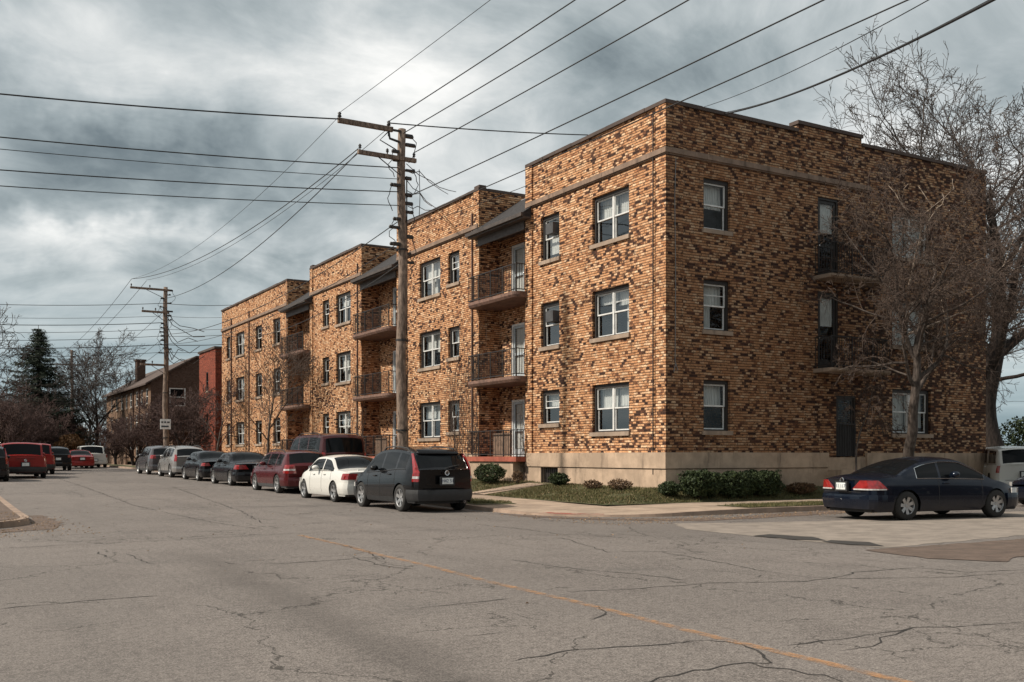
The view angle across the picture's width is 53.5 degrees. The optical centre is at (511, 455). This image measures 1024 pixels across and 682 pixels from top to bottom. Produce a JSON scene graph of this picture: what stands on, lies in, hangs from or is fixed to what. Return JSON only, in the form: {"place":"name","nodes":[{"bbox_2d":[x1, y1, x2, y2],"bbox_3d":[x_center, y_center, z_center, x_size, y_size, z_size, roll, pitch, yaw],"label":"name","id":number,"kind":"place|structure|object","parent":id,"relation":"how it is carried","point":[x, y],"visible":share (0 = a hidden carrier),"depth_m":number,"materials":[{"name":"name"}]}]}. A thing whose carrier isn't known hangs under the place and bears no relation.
{"place":"outdoors","nodes":[
{"label":"outdoors","id":0,"kind":"place"},
{"bbox_2d":[39,443,55,473],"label":"parked car","id":1,"kind":"object","parent":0,"point":[50,457],"visible":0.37,"depth_m":58.01,"materials":[{"name":"red paint"}]},
{"bbox_2d":[107,464,805,506],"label":"verge","id":2,"kind":"structure","parent":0,"point":[468,503],"depth_m":27.82,"materials":[{"name":"soil"}]},
{"bbox_2d":[50,326,144,445],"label":"bare tree","id":3,"kind":"object","parent":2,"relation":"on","point":[87,371],"visible":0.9,"depth_m":100.78,"materials":[{"name":"brown plant"}]},
{"bbox_2d":[92,415,130,464],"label":"bare tree","id":4,"kind":"object","parent":2,"relation":"on","point":[104,432],"visible":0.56,"depth_m":92.85,"materials":[{"name":"brown plant"}]},
{"bbox_2d":[130,283,175,445],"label":"utility pole","id":5,"kind":"object","parent":2,"relation":"on","point":[165,423],"visible":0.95,"depth_m":65.57,"materials":[{"name":"brown wood"}]},
{"bbox_2d":[337,112,418,446],"bbox_3d":[-4.247,-4.496,32.291,2.795,12.375,0.400,0,0,-30],"label":"utility pole","id":6,"kind":"object","parent":2,"relation":"on","point":[400,158],"visible":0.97,"depth_m":32.58,"materials":[{"name":"brown wood"}]},
{"bbox_2d":[0,93,339,119],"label":"power line","id":7,"kind":"object","parent":6,"relation":"attached to","point":[166,107],"visible":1,"depth_m":29.10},
{"bbox_2d":[0,149,395,178],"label":"power line","id":8,"kind":"object","parent":6,"relation":"attached to","point":[191,165],"visible":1,"depth_m":29.51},
{"bbox_2d":[0,136,398,167],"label":"power line","id":9,"kind":"object","parent":6,"relation":"attached to","point":[192,153],"visible":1,"depth_m":29.49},
{"bbox_2d":[0,169,398,191],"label":"power line","id":10,"kind":"object","parent":6,"relation":"attached to","point":[192,182],"visible":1,"depth_m":29.51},
{"bbox_2d":[0,185,398,205],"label":"power line","id":11,"kind":"object","parent":6,"relation":"attached to","point":[193,197],"visible":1,"depth_m":29.54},
{"bbox_2d":[133,148,358,278],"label":"power line","id":12,"kind":"object","parent":6,"relation":"attached to","point":[261,221],"visible":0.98,"depth_m":40.27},
{"bbox_2d":[164,153,356,298],"bbox_3d":[-13.649,-9.537,48.803,0.030,1.255,38.048,0,0,-28],"label":"power line","id":13,"kind":"object","parent":6,"relation":"attached to","point":[281,226],"visible":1,"depth_m":39.48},
{"bbox_2d":[389,0,574,120],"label":"power line","id":14,"kind":"object","parent":6,"relation":"attached to","point":[487,57],"visible":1,"depth_m":26.63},
{"bbox_2d":[389,122,587,134],"bbox_3d":[-0.592,-11.043,34.400,7.863,0.981,0.038,0,0,-32],"label":"power line","id":15,"kind":"object","parent":6,"relation":"attached to","point":[486,130],"visible":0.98,"depth_m":34.19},
{"bbox_2d":[404,0,625,132],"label":"power line","id":16,"kind":"object","parent":6,"relation":"attached to","point":[521,62],"visible":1,"depth_m":26.19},
{"bbox_2d":[413,0,688,152],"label":"power line","id":17,"kind":"object","parent":6,"relation":"attached to","point":[560,71],"visible":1,"depth_m":25.31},
{"bbox_2d":[405,0,823,197],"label":"power line","id":18,"kind":"object","parent":6,"relation":"attached to","point":[635,90],"visible":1,"depth_m":21.97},
{"bbox_2d":[406,0,908,220],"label":"power line","id":19,"kind":"object","parent":6,"relation":"attached to","point":[686,98],"visible":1,"depth_m":20.35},
{"bbox_2d":[467,497,823,507],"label":"grass","id":20,"kind":"structure","parent":2,"relation":"on","point":[768,504],"depth_m":27.24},
{"bbox_2d":[112,464,822,514],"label":"footway","id":21,"kind":"structure","parent":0,"point":[534,505],"depth_m":26.54,"materials":[{"name":"concrete"}]},
{"bbox_2d":[127,461,823,504],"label":"lawn","id":22,"kind":"structure","parent":0,"point":[703,499],"depth_m":29.68,"materials":[{"name":"plant"}]},
{"bbox_2d":[105,412,156,464],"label":"bare tree","id":23,"kind":"object","parent":22,"relation":"on","point":[128,442],"visible":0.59,"depth_m":85.98,"materials":[{"name":"brown plant"}]},
{"bbox_2d":[101,356,198,463],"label":"brick building","id":24,"kind":"structure","parent":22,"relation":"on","point":[184,375],"depth_m":91.80,"materials":[{"name":"brown brick"}]},
{"bbox_2d":[127,390,192,445],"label":"bare tree","id":25,"kind":"object","parent":22,"relation":"on","point":[139,433],"visible":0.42,"depth_m":80.31,"materials":[{"name":"brown plant"}]},
{"bbox_2d":[140,379,221,450],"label":"bare tree","id":26,"kind":"object","parent":22,"relation":"on","point":[196,436],"visible":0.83,"depth_m":73.36,"materials":[{"name":"brown plant"}]},
{"bbox_2d":[198,346,221,450],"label":"brick house","id":27,"kind":"structure","parent":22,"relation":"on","point":[210,367],"depth_m":79.37,"materials":[{"name":"red brick"}]},
{"bbox_2d":[178,368,243,450],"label":"bare tree","id":28,"kind":"object","parent":22,"relation":"on","point":[222,408],"visible":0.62,"depth_m":68.63,"materials":[{"name":"brown plant"}]},
{"bbox_2d":[221,315,325,452],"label":"bare tree","id":29,"kind":"object","parent":22,"relation":"on","point":[288,375],"visible":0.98,"depth_m":54.65,"materials":[{"name":"brown plant"}]},
{"bbox_2d":[473,462,506,483],"bbox_3d":[-0.808,0.627,36.154,0.996,0.814,1.894,0,0,-30],"label":"shrub","id":30,"kind":"object","parent":22,"relation":"on","point":[493,472],"visible":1,"depth_m":35.83,"materials":[{"name":"green plant"}]},
{"bbox_2d":[547,472,570,484],"bbox_3d":[1.529,0.762,33.239,0.638,0.488,0.940,0,0,-30],"label":"shrub","id":31,"kind":"object","parent":22,"relation":"on","point":[557,478],"visible":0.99,"depth_m":33.05,"materials":[{"name":"green plant"}]},
{"bbox_2d":[221,98,987,503],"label":"apartment building","id":32,"kind":"structure","parent":22,"relation":"on","point":[633,298],"depth_m":33.55,"materials":[{"name":"brick"}]},
{"bbox_2d":[334,351,350,385],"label":"window","id":33,"kind":"structure","parent":32,"relation":"in","point":[347,375],"depth_m":52.13,"materials":[{"name":"white paint"}]},
{"bbox_2d":[334,291,350,327],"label":"window","id":34,"kind":"structure","parent":32,"relation":"in","point":[346,302],"depth_m":52.02,"materials":[{"name":"white paint"}]},
{"bbox_2d":[338,411,350,433],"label":"window","id":35,"kind":"structure","parent":32,"relation":"in","point":[345,413],"depth_m":52.13,"materials":[{"name":"white paint"}]},
{"bbox_2d":[341,326,367,438],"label":"climbing vine","id":36,"kind":"object","parent":32,"relation":"attached to","point":[356,403],"visible":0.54,"depth_m":50.00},
{"bbox_2d":[417,401,440,440],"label":"window","id":37,"kind":"structure","parent":32,"relation":"in","point":[433,407],"depth_m":43.36,"materials":[{"name":"white paint"}]},
{"bbox_2d":[417,329,440,371],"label":"window","id":38,"kind":"structure","parent":32,"relation":"in","point":[433,338],"depth_m":43.34,"materials":[{"name":"white paint"}]},
{"bbox_2d":[417,257,440,301],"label":"window","id":39,"kind":"structure","parent":32,"relation":"in","point":[433,274],"depth_m":43.42,"materials":[{"name":"white paint"}]},
{"bbox_2d":[446,326,459,361],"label":"window","id":40,"kind":"structure","parent":32,"relation":"in","point":[452,358],"depth_m":41.51,"materials":[{"name":"white paint"}]},
{"bbox_2d":[446,251,459,287],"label":"window","id":41,"kind":"structure","parent":32,"relation":"in","point":[455,254],"depth_m":41.51,"materials":[{"name":"white paint"}]},
{"bbox_2d":[440,308,486,456],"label":"climbing vine","id":42,"kind":"object","parent":32,"relation":"attached to","point":[461,427],"visible":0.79,"depth_m":40.20,"materials":[{"name":"plant"}]},
{"bbox_2d":[512,399,523,456],"bbox_3d":[0.293,-1.045,38.450,0.140,2.150,0.990,0,0,-30],"label":"door","id":43,"kind":"structure","parent":32,"relation":"in","point":[514,402],"depth_m":38.65,"materials":[{"name":"white paint"}]},
{"bbox_2d":[512,322,523,375],"bbox_3d":[0.293,-3.925,38.450,0.140,2.150,0.990,0,0,-30],"label":"door","id":44,"kind":"structure","parent":32,"relation":"in","point":[520,332],"depth_m":38.56,"materials":[{"name":"white paint"}]},
{"bbox_2d":[512,242,523,290],"bbox_3d":[0.293,-6.925,38.450,0.140,2.150,0.990,0,0,-30],"label":"door","id":45,"kind":"structure","parent":32,"relation":"in","point":[520,253],"depth_m":38.56,"materials":[{"name":"white paint"}]},
{"bbox_2d":[538,390,559,427],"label":"window","id":46,"kind":"structure","parent":32,"relation":"in","point":[554,394],"depth_m":35.22,"materials":[{"name":"white paint"}]},
{"bbox_2d":[538,301,559,351],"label":"window","id":47,"kind":"structure","parent":32,"relation":"in","point":[552,316],"depth_m":34.99,"materials":[{"name":"white paint"}]},
{"bbox_2d":[538,212,559,265],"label":"window","id":48,"kind":"structure","parent":32,"relation":"in","point":[551,229],"depth_m":35.10,"materials":[{"name":"white paint"}]},
{"bbox_2d":[589,382,629,436],"bbox_3d":[3.207,-1.445,31.927,0.445,1.650,2.090,0,0,-30],"label":"window","id":49,"kind":"structure","parent":32,"relation":"in","point":[610,391],"depth_m":31.99,"materials":[{"name":"white paint"}]},
{"bbox_2d":[589,284,629,342],"bbox_3d":[3.239,-4.445,31.946,0.520,1.650,2.090,0,0,-30],"label":"window","id":50,"kind":"structure","parent":32,"relation":"in","point":[612,299],"depth_m":31.96,"materials":[{"name":"white paint"}]},
{"bbox_2d":[589,185,629,249],"bbox_3d":[3.207,-7.460,31.927,0.445,1.660,2.090,0,0,-30],"label":"window","id":51,"kind":"structure","parent":32,"relation":"in","point":[610,208],"depth_m":31.99,"materials":[{"name":"white paint"}]},
{"bbox_2d":[702,380,732,434],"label":"window","id":52,"kind":"structure","parent":32,"relation":"in","point":[711,387],"depth_m":30.78,"materials":[{"name":"white paint"}]},
{"bbox_2d":[702,279,732,335],"bbox_3d":[6.042,-4.445,30.628,1.180,1.650,0.520,0,0,-30],"label":"window","id":53,"kind":"structure","parent":32,"relation":"in","point":[712,296],"depth_m":30.78,"materials":[{"name":"white paint"}]},
{"bbox_2d":[702,178,732,236],"bbox_3d":[6.061,-7.460,30.596,1.180,1.660,0.445,0,0,-30],"label":"window","id":54,"kind":"structure","parent":32,"relation":"in","point":[711,194],"depth_m":30.78,"materials":[{"name":"white paint"}]},
{"bbox_2d":[704,0,928,106],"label":"power line","id":55,"kind":"object","parent":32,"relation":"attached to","point":[831,51],"visible":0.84,"depth_m":18.98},
{"bbox_2d":[818,197,837,274],"bbox_3d":[10.176,-7.045,32.938,0.950,2.550,0.140,0,0,-30],"label":"door","id":56,"kind":"structure","parent":32,"relation":"in","point":[822,211],"depth_m":33.03,"materials":[{"name":"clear glass"}]},
{"bbox_2d":[818,292,837,367],"bbox_3d":[10.176,-4.035,32.938,0.950,2.470,0.140,0,0,-30],"label":"door","id":57,"kind":"structure","parent":32,"relation":"in","point":[830,318],"depth_m":33.06,"materials":[{"name":"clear glass"}]},
{"bbox_2d":[836,395,855,456],"bbox_3d":[10.915,-0.970,33.330,0.940,2.000,0.152,0,0,-30],"label":"door","id":58,"kind":"structure","parent":32,"relation":"in","point":[845,435],"depth_m":33.34,"materials":[{"name":"black wood"}]},
{"bbox_2d":[725,0,994,113],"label":"power line","id":59,"kind":"object","parent":32,"relation":"attached to","point":[923,35],"visible":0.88,"depth_m":17.83,"materials":[{"name":"rubber"}]},
{"bbox_2d":[891,301,931,351],"bbox_3d":[13.651,-4.445,35.049,2.120,1.650,0.445,0,0,-30],"label":"window","id":60,"kind":"structure","parent":32,"relation":"in","point":[899,335],"depth_m":35.12,"materials":[{"name":"glass"}]},
{"bbox_2d":[891,212,931,264],"bbox_3d":[13.632,-7.460,35.081,2.120,1.660,0.520,0,0,-30],"label":"window","id":61,"kind":"structure","parent":32,"relation":"in","point":[893,241],"depth_m":35.13,"materials":[{"name":"white paint"}]},
{"bbox_2d":[891,389,933,437],"bbox_3d":[13.632,-1.445,35.081,2.120,1.650,0.520,0,0,-30],"label":"window","id":62,"kind":"structure","parent":32,"relation":"in","point":[902,415],"depth_m":35.13,"materials":[{"name":"white paint"}]},
{"bbox_2d":[657,481,680,495],"bbox_3d":[4.428,0.938,28.703,0.698,0.489,0.699,0,0,-30],"label":"shrub","id":63,"kind":"object","parent":22,"relation":"on","point":[670,488],"visible":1,"depth_m":28.55,"materials":[{"name":"green plant"}]},
{"bbox_2d":[676,468,723,497],"bbox_3d":[5.384,0.791,29.055,1.359,0.874,1.016,0,0,-30],"label":"shrub","id":64,"kind":"object","parent":22,"relation":"on","point":[701,483],"visible":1,"depth_m":28.78,"materials":[{"name":"green plant"}]},
{"bbox_2d":[717,470,756,497],"bbox_3d":[6.505,0.816,29.723,1.264,0.825,1.018,0,0,-30],"label":"shrub","id":65,"kind":"object","parent":22,"relation":"on","point":[739,483],"visible":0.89,"depth_m":29.41,"materials":[{"name":"green plant"}]},
{"bbox_2d":[742,469,786,495],"bbox_3d":[7.425,0.796,30.341,1.376,0.834,1.017,0,0,-30],"label":"shrub","id":66,"kind":"object","parent":22,"relation":"on","point":[769,482],"visible":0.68,"depth_m":30.05,"materials":[{"name":"green plant"}]},
{"bbox_2d":[783,482,817,493],"bbox_3d":[8.860,1.001,31.161,1.277,0.429,0.818,0,0,-30],"label":"shrub","id":67,"kind":"object","parent":22,"relation":"on","point":[800,486],"visible":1,"depth_m":30.96,"materials":[{"name":"brown plant"}]},
{"bbox_2d":[813,73,1023,359],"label":"bare tree","id":68,"kind":"object","parent":22,"relation":"on","point":[859,122],"visible":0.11,"depth_m":53.03,"materials":[{"name":"grey plant"}]},
{"bbox_2d":[829,16,1023,446],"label":"bare tree","id":69,"kind":"object","parent":22,"relation":"on","point":[993,437],"visible":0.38,"depth_m":49.29,"materials":[{"name":"brown plant"}]},
{"bbox_2d":[867,75,1023,318],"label":"bare tree","id":70,"kind":"object","parent":22,"relation":"on","point":[956,148],"visible":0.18,"depth_m":46.39,"materials":[{"name":"brown plant"}]},
{"bbox_2d":[986,208,1023,436],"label":"bare tree","id":71,"kind":"object","parent":22,"relation":"on","point":[1012,376],"visible":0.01,"depth_m":63.14,"materials":[{"name":"brown plant"}]},
{"bbox_2d":[999,416,1023,445],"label":"thicket","id":72,"kind":"object","parent":22,"relation":"on","point":[1019,430],"visible":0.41,"depth_m":59.34,"materials":[{"name":"green plant"}]},
{"bbox_2d":[472,483,541,493],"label":"entrance path","id":73,"kind":"structure","parent":0,"point":[512,487],"depth_m":33.84,"materials":[{"name":"concrete"}]},
{"bbox_2d":[0,466,1023,681],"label":"road","id":74,"kind":"structure","parent":0,"point":[197,613],"depth_m":10.48,"materials":[{"name":"asphalt"}]},
{"bbox_2d":[0,446,9,480],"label":"parked car","id":75,"kind":"object","parent":74,"relation":"on","point":[4,467],"visible":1,"depth_m":45.45,"materials":[{"name":"paint"}]},
{"bbox_2d":[0,496,29,527],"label":"kerb","id":76,"kind":"structure","parent":74,"relation":"on","point":[12,523],"depth_m":21.17,"materials":[{"name":"concrete"}]},
{"bbox_2d":[0,442,46,477],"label":"van","id":77,"kind":"object","parent":74,"relation":"on","point":[27,458],"visible":0.66,"depth_m":49.89,"materials":[{"name":"red paint"}]},
{"bbox_2d":[0,515,64,532],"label":"gutter dirt","id":78,"kind":"structure","parent":74,"relation":"on","point":[40,519],"depth_m":20.89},
{"bbox_2d":[51,446,71,470],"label":"parked car","id":79,"kind":"object","parent":74,"relation":"on","point":[63,457],"visible":0.48,"depth_m":68.77,"materials":[{"name":"paint"}]},
{"bbox_2d":[70,450,94,468],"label":"parked car","id":80,"kind":"object","parent":74,"relation":"on","point":[85,458],"visible":0.53,"depth_m":76.49,"materials":[{"name":"red paint"}]},
{"bbox_2d":[77,446,107,467],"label":"pickup truck","id":81,"kind":"object","parent":74,"relation":"on","point":[99,455],"visible":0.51,"depth_m":82.18,"materials":[{"name":"white paint"}]},
{"bbox_2d":[136,445,171,474],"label":"parked car","id":82,"kind":"object","parent":74,"relation":"on","point":[149,458],"visible":0.51,"depth_m":57.89,"materials":[{"name":"grey paint"}]},
{"bbox_2d":[158,445,203,477],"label":"parked car","id":83,"kind":"object","parent":74,"relation":"on","point":[172,460],"visible":0.57,"depth_m":52.60,"materials":[{"name":"silver paint"}]},
{"bbox_2d":[181,450,225,480],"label":"parked car","id":84,"kind":"object","parent":74,"relation":"on","point":[198,465],"visible":0.52,"depth_m":47.94,"materials":[{"name":"paint"}]},
{"bbox_2d":[210,451,264,485],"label":"parked car","id":85,"kind":"object","parent":74,"relation":"on","point":[232,468],"visible":0.66,"depth_m":42.46,"materials":[{"name":"paint"}]},
{"bbox_2d":[250,449,323,492],"bbox_3d":[-8.261,0.549,37.636,2.157,1.577,4.797,0,0,-30],"label":"parked car","id":86,"kind":"object","parent":74,"relation":"on","point":[279,470],"visible":0.71,"depth_m":35.98,"materials":[{"name":"red paint"}]},
{"bbox_2d":[299,455,373,501],"bbox_3d":[-5.277,0.684,32.215,2.157,1.445,4.627,0,0,-30],"label":"parked car","id":87,"kind":"object","parent":74,"relation":"on","point":[333,477],"visible":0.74,"depth_m":31.23,"materials":[{"name":"white paint"}]},
{"bbox_2d":[353,446,471,511],"bbox_3d":[-2.791,0.588,27.701,2.176,1.697,4.631,0,0,-30],"label":"parked car","id":88,"kind":"object","parent":74,"relation":"on","point":[403,479],"visible":1,"depth_m":26.09,"materials":[{"name":"black paint"}]},
{"bbox_2d":[0,482,888,602],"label":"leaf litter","id":89,"kind":"object","parent":74,"relation":"on","point":[465,516],"visible":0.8,"depth_m":23.37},
{"bbox_2d":[3,479,1014,681],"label":"road cracks","id":90,"kind":"object","parent":74,"relation":"on","point":[762,654],"visible":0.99,"depth_m":10.10,"materials":[{"name":"asphalt"}]},
{"bbox_2d":[94,465,1019,516],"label":"kerb","id":91,"kind":"structure","parent":74,"relation":"on","point":[725,511],"depth_m":25.42,"materials":[{"name":"concrete"}]},
{"bbox_2d":[307,536,911,681],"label":"line","id":92,"kind":"object","parent":74,"relation":"on","point":[833,663],"visible":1,"depth_m":7.62,"materials":[{"name":"yellow paint"}]},
{"bbox_2d":[506,510,844,520],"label":"gutter dirt","id":93,"kind":"structure","parent":74,"relation":"on","point":[759,516],"depth_m":23.80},
{"bbox_2d":[673,511,1023,547],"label":"concrete apron","id":94,"kind":"object","parent":74,"relation":"on","point":[896,532],"visible":0.93,"depth_m":20.22,"materials":[{"name":"concrete"}]},
{"bbox_2d":[755,534,822,539],"bbox_3d":[4.957,1.438,17.927,1.422,0.001,0.738,0,0,44],"label":"wet patch","id":95,"kind":"object","parent":94,"relation":"on","point":[791,537],"visible":1,"depth_m":17.90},
{"bbox_2d":[822,456,1018,519],"bbox_3d":[9.743,0.733,24.115,4.880,1.435,2.176,0,0,-22],"label":"parked car","id":96,"kind":"object","parent":94,"relation":"on","point":[905,488],"visible":1,"depth_m":23.21,"materials":[{"name":"blue paint"}]},
{"bbox_2d":[868,538,1023,561],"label":"dirt patch","id":97,"kind":"object","parent":74,"relation":"on","point":[1003,550],"visible":1,"depth_m":15.48,"materials":[{"name":"concrete"}]},
{"bbox_2d":[983,446,1023,484],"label":"van","id":98,"kind":"object","parent":74,"relation":"on","point":[1004,464],"visible":0.43,"depth_m":34.27,"materials":[{"name":"white paint"}]},
{"bbox_2d":[1009,476,1023,504],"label":"parked car","id":99,"kind":"object","parent":74,"relation":"on","point":[1019,483],"visible":0.74,"depth_m":28.91,"materials":[{"name":"blue paint"}]},
{"bbox_2d":[0,0,1023,445],"label":"sky","id":100,"kind":"structure","parent":0,"point":[307,58],"materials":[{"name":"grey"}]},
{"bbox_3d":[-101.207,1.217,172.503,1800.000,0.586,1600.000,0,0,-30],"label":"ground","id":101,"kind":"structure","parent":0,"visible":0},
{"bbox_2d":[0,381,47,443],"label":"bare tree","id":102,"kind":"object","parent":101,"relation":"on","point":[5,411],"visible":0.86,"depth_m":80.33,"materials":[{"name":"brown plant"}]},
{"bbox_2d":[0,302,63,421],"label":"bare tree","id":103,"kind":"object","parent":101,"relation":"on","point":[5,367],"visible":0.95,"depth_m":70.50,"materials":[{"name":"brown plant"}]},
{"bbox_2d":[1,395,62,444],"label":"bare tree","id":104,"kind":"object","parent":101,"relation":"on","point":[50,422],"visible":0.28,"depth_m":89.73,"materials":[{"name":"brown plant"}]},
{"bbox_2d":[0,325,95,445],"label":"conifer","id":105,"kind":"object","parent":101,"relation":"on","point":[41,369],"visible":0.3,"depth_m":99.29,"materials":[{"name":"green plant"}]},
{"bbox_2d":[25,411,76,444],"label":"bare tree","id":106,"kind":"object","parent":101,"relation":"on","point":[65,421],"visible":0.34,"depth_m":92.98,"materials":[{"name":"brown plant"}]},
{"bbox_2d":[52,434,85,450],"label":"shrub","id":107,"kind":"object","parent":101,"relation":"on","point":[71,441],"visible":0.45,"depth_m":91.56,"materials":[{"name":"brown plant"}]},
{"bbox_2d":[58,367,109,445],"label":"bare tree","id":108,"kind":"object","parent":101,"relation":"on","point":[89,425],"visible":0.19,"depth_m":114.00,"materials":[{"name":"brown plant"}]},
{"bbox_2d":[831,358,911,470],"bbox_3d":[11.096,-0.716,31.551,2.335,4.554,3.264,0,0,18],"label":"bare tree","id":109,"kind":"object","parent":101,"relation":"on","point":[860,395],"visible":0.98,"depth_m":31.53,"materials":[{"name":"brown plant"}]},
{"bbox_2d":[797,122,1023,456],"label":"bare tree","id":110,"kind":"object","parent":101,"relation":"on","point":[916,374],"visible":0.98,"depth_m":30.27,"materials":[{"name":"brown plant"}]},
{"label":"driveway","id":111,"kind":"structure","parent":0,"visible":0},
{"bbox_2d":[290,433,365,455],"bbox_3d":[-7.543,0.133,40.423,2.327,2.037,5.279,0,0,-30],"label":"parked van","id":112,"kind":"object","parent":111,"relation":"on","point":[326,444],"visible":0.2,"depth_m":38.43,"materials":[{"name":"paint"}]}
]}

